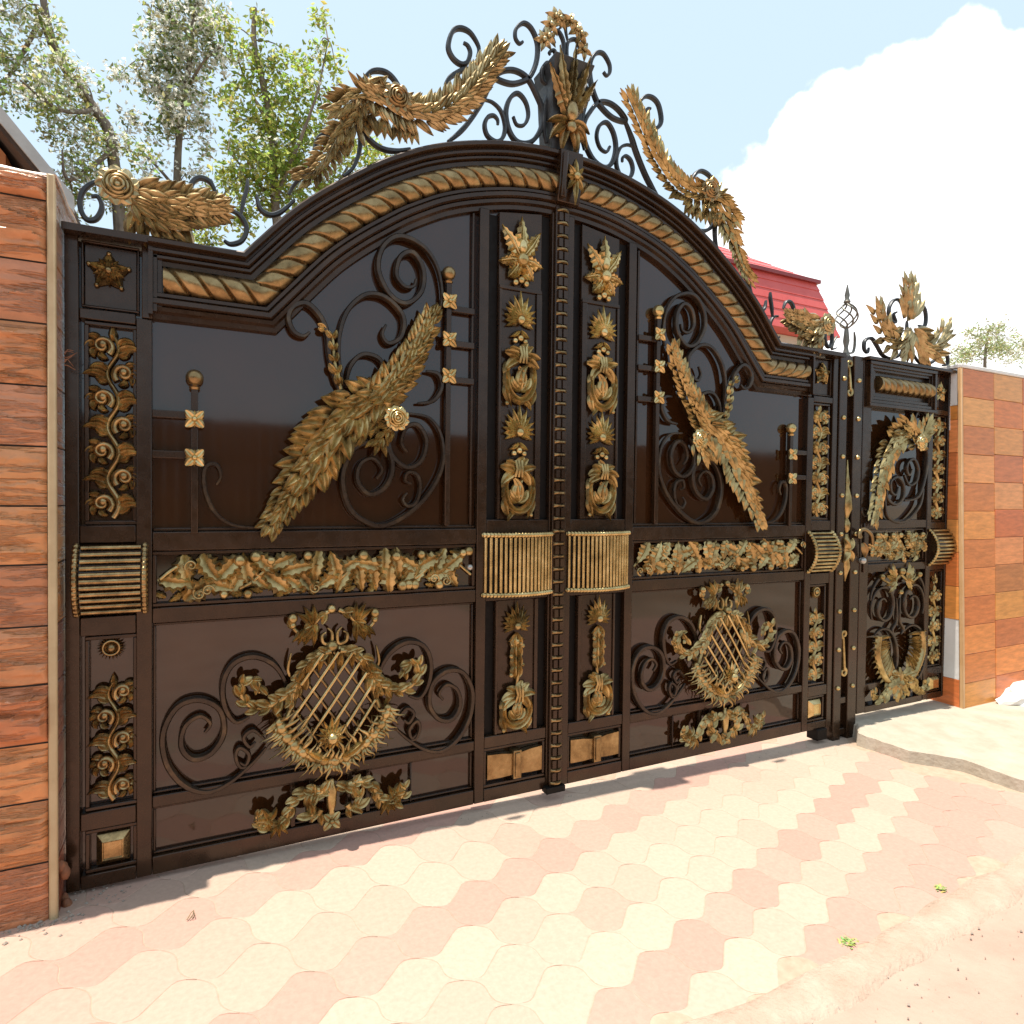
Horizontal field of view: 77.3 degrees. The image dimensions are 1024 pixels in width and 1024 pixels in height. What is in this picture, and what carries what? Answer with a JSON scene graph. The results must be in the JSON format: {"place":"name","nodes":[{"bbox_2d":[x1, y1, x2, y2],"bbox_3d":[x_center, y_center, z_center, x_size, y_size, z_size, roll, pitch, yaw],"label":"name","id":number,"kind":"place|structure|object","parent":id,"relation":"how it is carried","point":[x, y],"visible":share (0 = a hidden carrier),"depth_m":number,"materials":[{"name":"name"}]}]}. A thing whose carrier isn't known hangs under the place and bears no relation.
{"place":"outdoors","nodes":[
{"label":"outdoors","id":0,"kind":"place"},
{"bbox_2d":[0,731,1023,1023],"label":"paving","id":1,"kind":"structure","parent":0,"point":[234,967],"depth_m":2.29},
{"bbox_2d":[186,910,194,919],"bbox_3d":[-1.090,1.364,2.173,0.027,0.011,0.047,0,1,-26],"label":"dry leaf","id":2,"kind":"object","parent":1,"relation":"on","point":[191,915],"visible":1,"depth_m":2.16,"materials":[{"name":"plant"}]},
{"bbox_2d":[825,285,863,740],"bbox_3d":[2.100,0.014,4.083,0.250,2.912,0.143,0,1,-26],"label":"gate post","id":3,"kind":"object","parent":1,"relation":"on","point":[847,527],"visible":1,"depth_m":4.06,"materials":[{"name":"brown metal"}]},
{"bbox_2d":[562,50,845,783],"bbox_3d":[1.142,-0.435,3.537,2.002,3.709,0.178,0,1,-26],"label":"gate leaf","id":4,"kind":"object","parent":3,"relation":"attached to","point":[703,551],"visible":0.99,"depth_m":3.46,"materials":[{"name":"brown metal"}]},
{"bbox_2d":[855,270,956,713],"bbox_3d":[2.645,-0.141,4.301,1.092,2.916,0.162,0,1,-26],"label":"wicket door","id":5,"kind":"structure","parent":3,"relation":"attached to","point":[907,545],"depth_m":4.30,"materials":[{"name":"brown metal"}]},
{"bbox_2d":[837,935,858,948],"bbox_3d":[1.115,1.436,2.135,0.106,0.011,0.062,0,1,-26],"label":"weed tuft","id":6,"kind":"object","parent":1,"relation":"on","point":[851,942],"visible":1,"depth_m":2.14,"materials":[{"name":"green plant"}]},
{"bbox_2d":[853,699,1023,792],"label":"step slab","id":7,"kind":"structure","parent":1,"relation":"on","point":[985,741],"depth_m":3.93,"materials":[{"name":"concrete"}]},
{"bbox_2d":[931,363,1023,708],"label":"tiled pillar","id":8,"kind":"structure","parent":7,"relation":"on","point":[984,633],"depth_m":4.57,"materials":[{"name":"tile"}]},
{"bbox_2d":[995,681,1023,706],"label":"plaster lump","id":9,"kind":"object","parent":7,"relation":"on","point":[1013,694],"visible":0.91,"depth_m":4.58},
{"bbox_2d":[934,884,946,892],"bbox_3d":[1.649,1.448,2.463,0.071,0.011,0.052,0,1,-26],"label":"weed tuft","id":10,"kind":"object","parent":1,"relation":"on","point":[939,886],"visible":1,"depth_m":2.47,"materials":[{"name":"green plant"}]},
{"bbox_2d":[0,0,1023,374],"label":"sky","id":11,"kind":"structure","parent":0,"point":[859,145],"materials":[{"name":"blue"}]},
{"bbox_2d":[814,894,1023,1023],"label":"roadside","id":12,"kind":"structure","parent":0,"point":[995,978],"depth_m":1.97,"materials":[{"name":"concrete"}]},
{"bbox_2d":[2,742,1022,1023],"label":"grit","id":13,"kind":"object","parent":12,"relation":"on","point":[38,924],"visible":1,"depth_m":2.12,"materials":[{"name":"stone"}]},
{"bbox_2d":[681,851,1023,1023],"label":"dirt verge","id":14,"kind":"structure","parent":12,"relation":"on","point":[861,974],"depth_m":2.06,"materials":[{"name":"beige soil"}]},
{"bbox_3d":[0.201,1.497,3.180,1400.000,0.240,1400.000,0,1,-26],"label":"ground","id":15,"kind":"structure","parent":0,"visible":0},
{"bbox_2d":[0,106,80,223],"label":"gabled house","id":16,"kind":"structure","parent":15,"relation":"on","point":[18,150],"depth_m":3.97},
{"bbox_2d":[0,0,165,230],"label":"blossom tree","id":17,"kind":"object","parent":15,"relation":"on","point":[88,106],"visible":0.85,"depth_m":4.89,"materials":[{"name":"green plant"}]},
{"bbox_2d":[102,0,241,187],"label":"blossom tree","id":18,"kind":"object","parent":15,"relation":"on","point":[200,21],"visible":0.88,"depth_m":6.05,"materials":[{"name":"green plant"}]},
{"bbox_2d":[193,1,394,246],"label":"leafy tree","id":19,"kind":"object","parent":15,"relation":"on","point":[274,162],"visible":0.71,"depth_m":5.89,"materials":[{"name":"green plant"}]},
{"bbox_2d":[718,246,840,345],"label":"mansard house","id":20,"kind":"structure","parent":15,"relation":"on","point":[798,290],"depth_m":14.30,"materials":[{"name":"red metal"}]},
{"bbox_2d":[938,314,1023,369],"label":"blossom tree","id":21,"kind":"object","parent":15,"relation":"on","point":[998,345],"visible":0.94,"depth_m":22.22,"materials":[{"name":"green plant"}]},
{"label":"street","id":22,"kind":"structure","parent":0,"visible":0},
{"bbox_2d":[0,164,76,931],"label":"stone pillar","id":23,"kind":"structure","parent":22,"relation":"on","point":[35,210],"depth_m":2.09,"materials":[{"name":"tile"}]},
{"bbox_2d":[61,6,597,892],"bbox_3d":[-0.585,-0.522,2.685,2.147,3.768,0.229,0,1,-26],"label":"gate leaf","id":24,"kind":"object","parent":23,"relation":"attached to","point":[315,478],"visible":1,"depth_m":2.61,"materials":[{"name":"brown metal"}]}
]}

